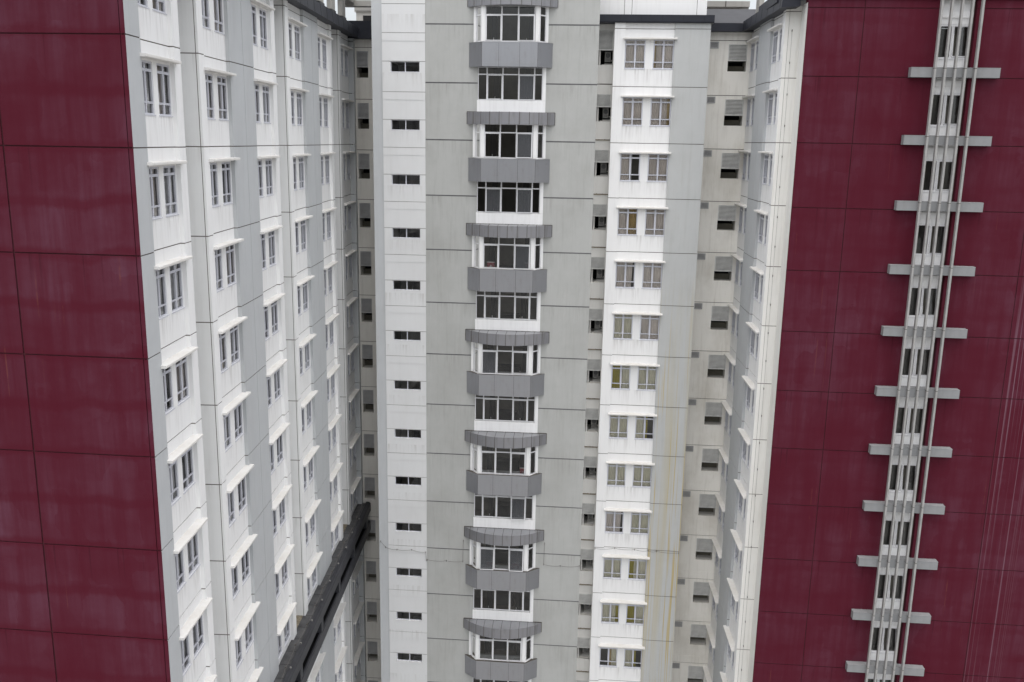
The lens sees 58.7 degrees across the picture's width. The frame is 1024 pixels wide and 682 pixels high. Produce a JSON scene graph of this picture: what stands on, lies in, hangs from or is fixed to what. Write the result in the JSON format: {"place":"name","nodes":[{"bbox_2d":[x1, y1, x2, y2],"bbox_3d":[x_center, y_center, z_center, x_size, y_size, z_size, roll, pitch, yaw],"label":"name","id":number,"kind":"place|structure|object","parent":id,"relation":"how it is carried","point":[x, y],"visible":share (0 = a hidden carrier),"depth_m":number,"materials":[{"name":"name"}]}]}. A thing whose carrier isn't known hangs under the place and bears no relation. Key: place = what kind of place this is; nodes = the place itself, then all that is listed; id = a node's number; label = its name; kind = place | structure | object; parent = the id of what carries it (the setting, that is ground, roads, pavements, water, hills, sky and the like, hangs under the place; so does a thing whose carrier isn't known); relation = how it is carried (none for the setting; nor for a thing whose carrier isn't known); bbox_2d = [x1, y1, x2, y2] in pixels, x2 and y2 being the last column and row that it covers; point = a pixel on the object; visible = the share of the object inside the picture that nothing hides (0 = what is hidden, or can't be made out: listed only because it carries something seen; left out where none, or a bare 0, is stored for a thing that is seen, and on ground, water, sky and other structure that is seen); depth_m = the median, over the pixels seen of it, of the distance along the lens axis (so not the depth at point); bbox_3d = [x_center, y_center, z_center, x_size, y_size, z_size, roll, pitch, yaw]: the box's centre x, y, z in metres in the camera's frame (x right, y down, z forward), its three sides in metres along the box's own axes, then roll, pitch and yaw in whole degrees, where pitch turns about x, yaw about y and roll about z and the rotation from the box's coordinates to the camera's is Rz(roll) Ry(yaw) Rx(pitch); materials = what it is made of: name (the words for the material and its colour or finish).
{"place":"outdoors","nodes":[
{"label":"outdoors","id":0,"kind":"place"},
{"bbox_2d":[371,0,599,681],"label":"tower block","id":1,"kind":"structure","parent":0,"point":[484,123],"depth_m":51.83,"materials":[{"name":"grey paint"}]},
{"bbox_2d":[391,62,419,72],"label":"stair window","id":2,"kind":"structure","parent":1,"relation":"in","point":[400,67],"depth_m":50.83,"materials":[{"name":"glass"}]},
{"bbox_2d":[391,120,419,130],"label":"stair window","id":3,"kind":"structure","parent":1,"relation":"in","point":[405,125],"depth_m":51.74,"materials":[{"name":"metal"}]},
{"bbox_2d":[392,175,420,185],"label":"stair window","id":4,"kind":"structure","parent":1,"relation":"in","point":[414,180],"depth_m":52.40,"materials":[{"name":"glass"}]},
{"bbox_2d":[393,280,419,290],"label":"stair window","id":5,"kind":"structure","parent":1,"relation":"in","point":[397,285],"depth_m":53.41,"materials":[{"name":"glass"}]},
{"bbox_2d":[393,228,420,238],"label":"stair window","id":6,"kind":"structure","parent":1,"relation":"in","point":[405,233],"depth_m":52.88,"materials":[{"name":"glass"}]},
{"bbox_2d":[393,331,420,341],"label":"stair window","id":7,"kind":"structure","parent":1,"relation":"in","point":[398,335],"depth_m":53.95,"materials":[{"name":"glass"}]},
{"bbox_2d":[394,381,420,390],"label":"stair window","id":8,"kind":"structure","parent":1,"relation":"in","point":[406,385],"depth_m":54.50,"materials":[{"name":"glass"}]},
{"bbox_2d":[394,477,421,486],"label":"stair window","id":9,"kind":"structure","parent":1,"relation":"in","point":[399,481],"depth_m":55.59,"materials":[{"name":"glass"}]},
{"bbox_2d":[395,429,421,439],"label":"stair window","id":10,"kind":"structure","parent":1,"relation":"in","point":[400,433],"depth_m":55.06,"materials":[{"name":"glass"}]},
{"bbox_2d":[395,523,421,532],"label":"stair window","id":11,"kind":"structure","parent":1,"relation":"in","point":[400,527],"depth_m":56.16,"materials":[{"name":"glass"}]},
{"bbox_2d":[395,568,421,577],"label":"stair window","id":12,"kind":"structure","parent":1,"relation":"in","point":[401,572],"depth_m":56.72,"materials":[{"name":"glass"}]},
{"bbox_2d":[397,612,421,621],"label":"stair window","id":13,"kind":"structure","parent":1,"relation":"in","point":[408,616],"depth_m":57.27,"materials":[{"name":"glass"}]},
{"bbox_2d":[469,631,533,661],"bbox_3d":[-0.560,18.628,57.168,4.360,2.900,3.745,2,12,4],"label":"bay window","id":14,"kind":"structure","parent":1,"relation":"in","point":[522,647],"depth_m":55.80,"materials":[{"name":"glass"}]},
{"bbox_2d":[473,587,530,611],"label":"strip window","id":15,"kind":"structure","parent":1,"relation":"in","point":[482,598],"depth_m":57.62,"materials":[{"name":"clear glass"}]},
{"bbox_2d":[470,539,535,571],"bbox_3d":[-0.465,12.788,55.788,4.360,2.900,3.938,2,12,4],"label":"bay window","id":16,"kind":"structure","parent":1,"relation":"in","point":[482,556],"depth_m":54.05,"materials":[{"name":"glass"}]},
{"bbox_2d":[474,493,532,519],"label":"strip window","id":17,"kind":"structure","parent":1,"relation":"in","point":[495,506],"depth_m":55.09,"materials":[{"name":"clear glass"}]},
{"bbox_2d":[470,443,537,475],"bbox_3d":[-0.354,6.908,54.597,4.360,2.900,3.745,2,12,4],"label":"bay window","id":18,"kind":"structure","parent":1,"relation":"in","point":[483,460],"depth_m":53.36,"materials":[{"name":"glass"}]},
{"bbox_2d":[475,395,534,421],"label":"strip window","id":19,"kind":"structure","parent":1,"relation":"in","point":[489,408],"depth_m":55.15,"materials":[{"name":"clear glass"}]},
{"bbox_2d":[471,342,540,375],"bbox_3d":[-0.256,1.062,53.250,4.360,2.900,3.871,2,12,4],"label":"bay window","id":20,"kind":"structure","parent":1,"relation":"in","point":[485,359],"depth_m":51.82,"materials":[{"name":"glass"}]},
{"bbox_2d":[476,291,537,320],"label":"strip window","id":21,"kind":"structure","parent":1,"relation":"in","point":[489,305],"depth_m":54.38,"materials":[{"name":"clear glass"}]},
{"bbox_2d":[472,236,542,269],"bbox_3d":[-0.153,-4.798,51.965,4.360,2.900,3.871,2,12,4],"label":"bay window","id":22,"kind":"structure","parent":1,"relation":"in","point":[507,253],"depth_m":50.57,"materials":[{"name":"grey glass"}]},
{"bbox_2d":[477,182,539,213],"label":"strip window","id":23,"kind":"structure","parent":1,"relation":"in","point":[497,197],"depth_m":50.22,"materials":[{"name":"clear glass"}]},
{"bbox_2d":[473,124,545,158],"bbox_3d":[-0.049,-10.660,50.690,4.360,2.900,3.848,2,12,4],"label":"bay window","id":24,"kind":"structure","parent":1,"relation":"in","point":[499,141],"depth_m":49.29,"materials":[{"name":"glass"}]},
{"bbox_2d":[478,67,542,100],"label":"strip window","id":25,"kind":"structure","parent":1,"relation":"in","point":[494,83],"depth_m":51.59,"materials":[{"name":"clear glass"}]},
{"bbox_2d":[474,6,548,42],"bbox_3d":[0.058,-16.531,49.455,4.360,2.900,3.745,2,12,4],"label":"bay window","id":26,"kind":"structure","parent":1,"relation":"in","point":[523,23],"depth_m":48.99,"materials":[{"name":"white paint"}]},
{"bbox_2d":[324,0,962,28],"label":"sky","id":27,"kind":"structure","parent":0,"point":[350,15],"materials":[{"name":"white"}]},
{"bbox_2d":[707,1,749,8],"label":"rooftop block","id":28,"kind":"structure","parent":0,"point":[728,4],"depth_m":56.02,"materials":[{"name":"concrete"}]},
{"bbox_3d":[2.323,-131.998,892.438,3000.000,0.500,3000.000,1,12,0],"label":"ground","id":29,"kind":"structure","parent":0,"visible":0},
{"bbox_2d":[0,0,370,681],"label":"apartment wing","id":30,"kind":"structure","parent":29,"relation":"on","point":[180,440],"depth_m":29.20,"materials":[{"name":"white paint"}]},
{"bbox_2d":[142,60,155,115],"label":"window","id":31,"kind":"structure","parent":30,"relation":"in","point":[146,65],"depth_m":26.61,"materials":[{"name":"metal"}]},
{"bbox_2d":[149,167,162,219],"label":"window","id":32,"kind":"structure","parent":30,"relation":"in","point":[153,171],"depth_m":27.25,"materials":[{"name":"metal"}]},
{"bbox_2d":[156,268,168,319],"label":"window","id":33,"kind":"structure","parent":30,"relation":"in","point":[160,274],"depth_m":27.90,"materials":[{"name":"glass"}]},
{"bbox_2d":[156,63,173,116],"bbox_3d":[-10.882,-7.588,27.545,0.800,1.555,1.060,1,12,1],"label":"window","id":34,"kind":"structure","parent":30,"relation":"in","point":[161,80],"depth_m":27.61,"materials":[{"name":"metal"}]},
{"bbox_2d":[162,366,174,415],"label":"window","id":35,"kind":"structure","parent":30,"relation":"in","point":[167,382],"depth_m":28.58,"materials":[{"name":"glass"}]},
{"bbox_2d":[163,165,178,216],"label":"window","id":36,"kind":"structure","parent":30,"relation":"in","point":[167,173],"depth_m":28.26,"materials":[{"name":"metal"}]},
{"bbox_2d":[169,460,180,506],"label":"window","id":37,"kind":"structure","parent":30,"relation":"in","point":[173,474],"depth_m":29.21,"materials":[{"name":"glass"}]},
{"bbox_2d":[169,263,184,313],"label":"window","id":38,"kind":"structure","parent":30,"relation":"in","point":[174,269],"depth_m":28.92,"materials":[{"name":"glass"}]},
{"bbox_2d":[175,549,186,593],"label":"window","id":39,"kind":"structure","parent":30,"relation":"in","point":[179,564],"depth_m":29.86,"materials":[{"name":"glass"}]},
{"bbox_2d":[175,357,190,405],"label":"window","id":40,"kind":"structure","parent":30,"relation":"in","point":[180,371],"depth_m":29.56,"materials":[{"name":"metal"}]},
{"bbox_2d":[180,636,191,676],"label":"window","id":41,"kind":"structure","parent":30,"relation":"in","point":[184,643],"depth_m":30.53,"materials":[{"name":"metal"}]},
{"bbox_2d":[181,447,195,493],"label":"window","id":42,"kind":"structure","parent":30,"relation":"in","point":[185,472],"depth_m":30.48,"materials":[{"name":"glass"}]},
{"bbox_2d":[187,533,200,578],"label":"window","id":43,"kind":"structure","parent":30,"relation":"in","point":[192,558],"depth_m":30.86,"materials":[{"name":"glass"}]},
{"bbox_2d":[192,616,204,659],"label":"window","id":44,"kind":"structure","parent":30,"relation":"in","point":[197,637],"depth_m":31.50,"materials":[{"name":"metal"}]},
{"bbox_2d":[201,0,210,29],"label":"window","id":45,"kind":"structure","parent":30,"relation":"in","point":[205,9],"depth_m":31.09,"materials":[{"name":"glass"}]},
{"bbox_2d":[205,73,215,119],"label":"window","id":46,"kind":"structure","parent":30,"relation":"in","point":[208,77],"depth_m":31.64,"materials":[{"name":"metal"}]},
{"bbox_2d":[210,163,219,207],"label":"window","id":47,"kind":"structure","parent":30,"relation":"in","point":[213,166],"depth_m":32.26,"materials":[{"name":"metal"}]},
{"bbox_2d":[213,0,224,34],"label":"window","id":48,"kind":"structure","parent":30,"relation":"in","point":[218,13],"depth_m":32.17,"materials":[{"name":"glass"}]},
{"bbox_2d":[215,249,224,291],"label":"window","id":49,"kind":"structure","parent":30,"relation":"in","point":[218,262],"depth_m":32.94,"materials":[{"name":"glass"}]},
{"bbox_2d":[217,76,228,120],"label":"window","id":50,"kind":"structure","parent":30,"relation":"in","point":[221,81],"depth_m":32.80,"materials":[{"name":"metal"}]},
{"bbox_2d":[219,333,228,373],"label":"window","id":51,"kind":"structure","parent":30,"relation":"in","point":[222,340],"depth_m":33.60,"materials":[{"name":"glass"}]},
{"bbox_2d":[221,162,232,205],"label":"window","id":52,"kind":"structure","parent":30,"relation":"in","point":[226,179],"depth_m":33.71,"materials":[{"name":"metal"}]},
{"bbox_2d":[223,414,232,452],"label":"window","id":53,"kind":"structure","parent":30,"relation":"in","point":[226,418],"depth_m":34.24,"materials":[{"name":"metal"}]},
{"bbox_2d":[226,244,236,286],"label":"window","id":54,"kind":"structure","parent":30,"relation":"in","point":[230,261],"depth_m":34.09,"materials":[{"name":"glass"}]},
{"bbox_2d":[227,491,235,527],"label":"window","id":55,"kind":"structure","parent":30,"relation":"in","point":[231,514],"depth_m":34.90,"materials":[{"name":"glass"}]},
{"bbox_2d":[230,325,240,365],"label":"window","id":56,"kind":"structure","parent":30,"relation":"in","point":[234,331],"depth_m":34.73,"materials":[{"name":"glass"}]},
{"bbox_2d":[231,566,239,600],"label":"window","id":57,"kind":"structure","parent":30,"relation":"in","point":[234,570],"depth_m":35.56,"materials":[{"name":"metal"}]},
{"bbox_2d":[234,403,243,441],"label":"window","id":58,"kind":"structure","parent":30,"relation":"in","point":[237,410],"depth_m":35.50,"materials":[{"name":"glass"}]},
{"bbox_2d":[238,477,247,514],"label":"window","id":59,"kind":"structure","parent":30,"relation":"in","point":[241,486],"depth_m":36.32,"materials":[{"name":"glass"}]},
{"bbox_2d":[241,550,250,585],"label":"window","id":60,"kind":"structure","parent":30,"relation":"in","point":[245,559],"depth_m":36.90,"materials":[{"name":"glass"}]},
{"bbox_2d":[245,619,253,653],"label":"window","id":61,"kind":"structure","parent":30,"relation":"in","point":[248,631],"depth_m":37.34,"materials":[{"name":"glass"}]},
{"bbox_2d":[251,4,257,45],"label":"window","id":62,"kind":"structure","parent":30,"relation":"in","point":[253,11],"depth_m":36.39,"materials":[{"name":"glass"}]},
{"bbox_2d":[259,8,268,49],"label":"window","id":63,"kind":"structure","parent":30,"relation":"in","point":[263,32],"depth_m":37.50,"materials":[{"name":"glass"}]},
{"bbox_2d":[262,85,270,123],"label":"window","id":64,"kind":"structure","parent":30,"relation":"in","point":[266,109],"depth_m":38.16,"materials":[{"name":"metal"}]},
{"bbox_2d":[265,159,273,196],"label":"window","id":65,"kind":"structure","parent":30,"relation":"in","point":[269,185],"depth_m":38.78,"materials":[{"name":"metal"}]},
{"bbox_2d":[268,231,276,266],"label":"window","id":66,"kind":"structure","parent":30,"relation":"in","point":[270,234],"depth_m":39.44,"materials":[{"name":"glass"}]},
{"bbox_2d":[271,301,278,335],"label":"window","id":67,"kind":"structure","parent":30,"relation":"in","point":[274,305],"depth_m":40.11,"materials":[{"name":"glass"}]},
{"bbox_2d":[294,25,300,60],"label":"window","id":68,"kind":"structure","parent":30,"relation":"in","point":[297,37],"depth_m":42.91,"materials":[{"name":"metal"}]},
{"bbox_2d":[345,0,380,681],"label":"connecting block","id":69,"kind":"structure","parent":29,"relation":"on","point":[364,142],"depth_m":58.33,"materials":[{"name":"paint"}]},
{"bbox_2d":[576,0,714,681],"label":"apartment block","id":70,"kind":"structure","parent":29,"relation":"on","point":[652,82],"depth_m":52.40,"materials":[{"name":"white paint"}]},
{"bbox_2d":[599,647,617,667],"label":"window","id":71,"kind":"structure","parent":70,"relation":"in","point":[608,656],"depth_m":57.09,"materials":[{"name":"glass"}]},
{"bbox_2d":[601,603,619,623],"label":"window","id":72,"kind":"structure","parent":70,"relation":"in","point":[610,611],"depth_m":56.41,"materials":[{"name":"glass"}]},
{"bbox_2d":[603,558,621,578],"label":"window","id":73,"kind":"structure","parent":70,"relation":"in","point":[611,566],"depth_m":55.77,"materials":[{"name":"glass"}]},
{"bbox_2d":[605,511,623,533],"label":"window","id":74,"kind":"structure","parent":70,"relation":"in","point":[614,521],"depth_m":55.13,"materials":[{"name":"metal"}]},
{"bbox_2d":[607,464,625,486],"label":"window","id":75,"kind":"structure","parent":70,"relation":"in","point":[616,473],"depth_m":54.48,"materials":[{"name":"glass"}]},
{"bbox_2d":[609,415,627,438],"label":"window","id":76,"kind":"structure","parent":70,"relation":"in","point":[618,425],"depth_m":53.84,"materials":[{"name":"glass"}]},
{"bbox_2d":[611,365,630,389],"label":"window","id":77,"kind":"structure","parent":70,"relation":"in","point":[620,375],"depth_m":53.19,"materials":[{"name":"glass"}]},
{"bbox_2d":[613,314,632,339],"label":"window","id":78,"kind":"structure","parent":70,"relation":"in","point":[623,324],"depth_m":52.54,"materials":[{"name":"glass"}]},
{"bbox_2d":[615,262,635,288],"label":"window","id":79,"kind":"structure","parent":70,"relation":"in","point":[625,271],"depth_m":51.91,"materials":[{"name":"glass"}]},
{"bbox_2d":[617,208,637,235],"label":"window","id":80,"kind":"structure","parent":70,"relation":"in","point":[627,218],"depth_m":51.25,"materials":[{"name":"glass"}]},
{"bbox_2d":[619,153,640,181],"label":"window","id":81,"kind":"structure","parent":70,"relation":"in","point":[629,162],"depth_m":50.67,"materials":[{"name":"glass"}]},
{"bbox_2d":[622,97,642,125],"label":"window","id":82,"kind":"structure","parent":70,"relation":"in","point":[632,111],"depth_m":49.95,"materials":[{"name":"glass"}]},
{"bbox_2d":[623,649,641,668],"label":"window","id":83,"kind":"structure","parent":70,"relation":"in","point":[632,657],"depth_m":56.98,"materials":[{"name":"glass"}]},
{"bbox_2d":[624,40,645,68],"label":"window","id":84,"kind":"structure","parent":70,"relation":"in","point":[634,49],"depth_m":49.31,"materials":[{"name":"glass"}]},
{"bbox_2d":[626,604,644,625],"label":"window","id":85,"kind":"structure","parent":70,"relation":"in","point":[634,613],"depth_m":56.30,"materials":[{"name":"glass"}]},
{"bbox_2d":[627,559,646,580],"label":"window","id":86,"kind":"structure","parent":70,"relation":"in","point":[637,568],"depth_m":55.66,"materials":[{"name":"metal"}]},
{"bbox_2d":[630,512,648,534],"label":"window","id":87,"kind":"structure","parent":70,"relation":"in","point":[639,525],"depth_m":55.01,"materials":[{"name":"glass"}]},
{"bbox_2d":[632,465,651,487],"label":"window","id":88,"kind":"structure","parent":70,"relation":"in","point":[641,473],"depth_m":54.36,"materials":[{"name":"glass"}]},
{"bbox_2d":[634,416,653,439],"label":"window","id":89,"kind":"structure","parent":70,"relation":"in","point":[644,426],"depth_m":53.76,"materials":[{"name":"metal"}]},
{"bbox_2d":[637,366,656,390],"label":"window","id":90,"kind":"structure","parent":70,"relation":"in","point":[647,376],"depth_m":53.07,"materials":[{"name":"glass"}]},
{"bbox_2d":[639,315,659,340],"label":"window","id":91,"kind":"structure","parent":70,"relation":"in","point":[649,324],"depth_m":52.43,"materials":[{"name":"glass"}]},
{"bbox_2d":[641,263,662,288],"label":"window","id":92,"kind":"structure","parent":70,"relation":"in","point":[652,272],"depth_m":51.79,"materials":[{"name":"glass"}]},
{"bbox_2d":[644,209,664,235],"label":"window","id":93,"kind":"structure","parent":70,"relation":"in","point":[654,218],"depth_m":51.14,"materials":[{"name":"glass"}]},
{"bbox_2d":[646,154,667,181],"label":"window","id":94,"kind":"structure","parent":70,"relation":"in","point":[657,171],"depth_m":50.49,"materials":[{"name":"glass"}]},
{"bbox_2d":[650,98,670,126],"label":"window","id":95,"kind":"structure","parent":70,"relation":"in","point":[660,111],"depth_m":49.84,"materials":[{"name":"glass"}]},
{"bbox_2d":[652,40,673,69],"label":"window","id":96,"kind":"structure","parent":70,"relation":"in","point":[663,50],"depth_m":49.20,"materials":[{"name":"glass"}]},
{"bbox_2d":[671,9,755,681],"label":"connecting block","id":97,"kind":"structure","parent":29,"relation":"on","point":[727,91],"depth_m":54.89,"materials":[{"name":"paint"}]},
{"bbox_2d":[703,0,1023,681],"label":"apartment wing","id":98,"kind":"structure","parent":29,"relation":"on","point":[886,538],"depth_m":44.85,"materials":[{"name":"paint"}]},
{"bbox_2d":[741,29,792,671],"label":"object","id":99,"kind":"object","parent":98,"relation":"attached to","point":[767,344],"visible":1,"depth_m":45.93,"materials":[{"name":"white paint"}]},
{"bbox_2d":[871,626,896,653],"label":"screen window","id":100,"kind":"structure","parent":98,"relation":"in","point":[876,628],"depth_m":48.58,"materials":[{"name":"black glass"}]},
{"bbox_2d":[877,573,902,601],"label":"screen window","id":101,"kind":"structure","parent":98,"relation":"in","point":[882,575],"depth_m":47.91,"materials":[{"name":"black glass"}]},
{"bbox_2d":[883,519,909,547],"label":"screen window","id":102,"kind":"structure","parent":98,"relation":"in","point":[888,521],"depth_m":47.26,"materials":[{"name":"black glass"}]},
{"bbox_2d":[889,463,915,492],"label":"screen window","id":103,"kind":"structure","parent":98,"relation":"in","point":[894,465],"depth_m":46.62,"materials":[{"name":"black glass"}]},
{"bbox_2d":[895,406,922,435],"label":"screen window","id":104,"kind":"structure","parent":98,"relation":"in","point":[901,408],"depth_m":45.96,"materials":[{"name":"black glass"}]},
{"bbox_2d":[902,347,929,377],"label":"screen window","id":105,"kind":"structure","parent":98,"relation":"in","point":[907,349],"depth_m":45.32,"materials":[{"name":"black glass"}]},
{"bbox_2d":[909,286,936,317],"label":"screen window","id":106,"kind":"structure","parent":98,"relation":"in","point":[914,292],"depth_m":44.67,"materials":[{"name":"black glass"}]},
{"bbox_2d":[916,223,944,255],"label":"screen window","id":107,"kind":"structure","parent":98,"relation":"in","point":[931,227],"depth_m":44.01,"materials":[{"name":"black glass"}]},
{"bbox_2d":[923,159,951,192],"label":"screen window","id":108,"kind":"structure","parent":98,"relation":"in","point":[938,167],"depth_m":43.36,"materials":[{"name":"black glass"}]},
{"bbox_2d":[930,93,959,126],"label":"screen window","id":109,"kind":"structure","parent":98,"relation":"in","point":[936,97],"depth_m":42.72,"materials":[{"name":"black glass"}]},
{"bbox_2d":[938,24,967,59],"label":"screen window","id":110,"kind":"structure","parent":98,"relation":"in","point":[953,37],"depth_m":42.05,"materials":[{"name":"black glass"}]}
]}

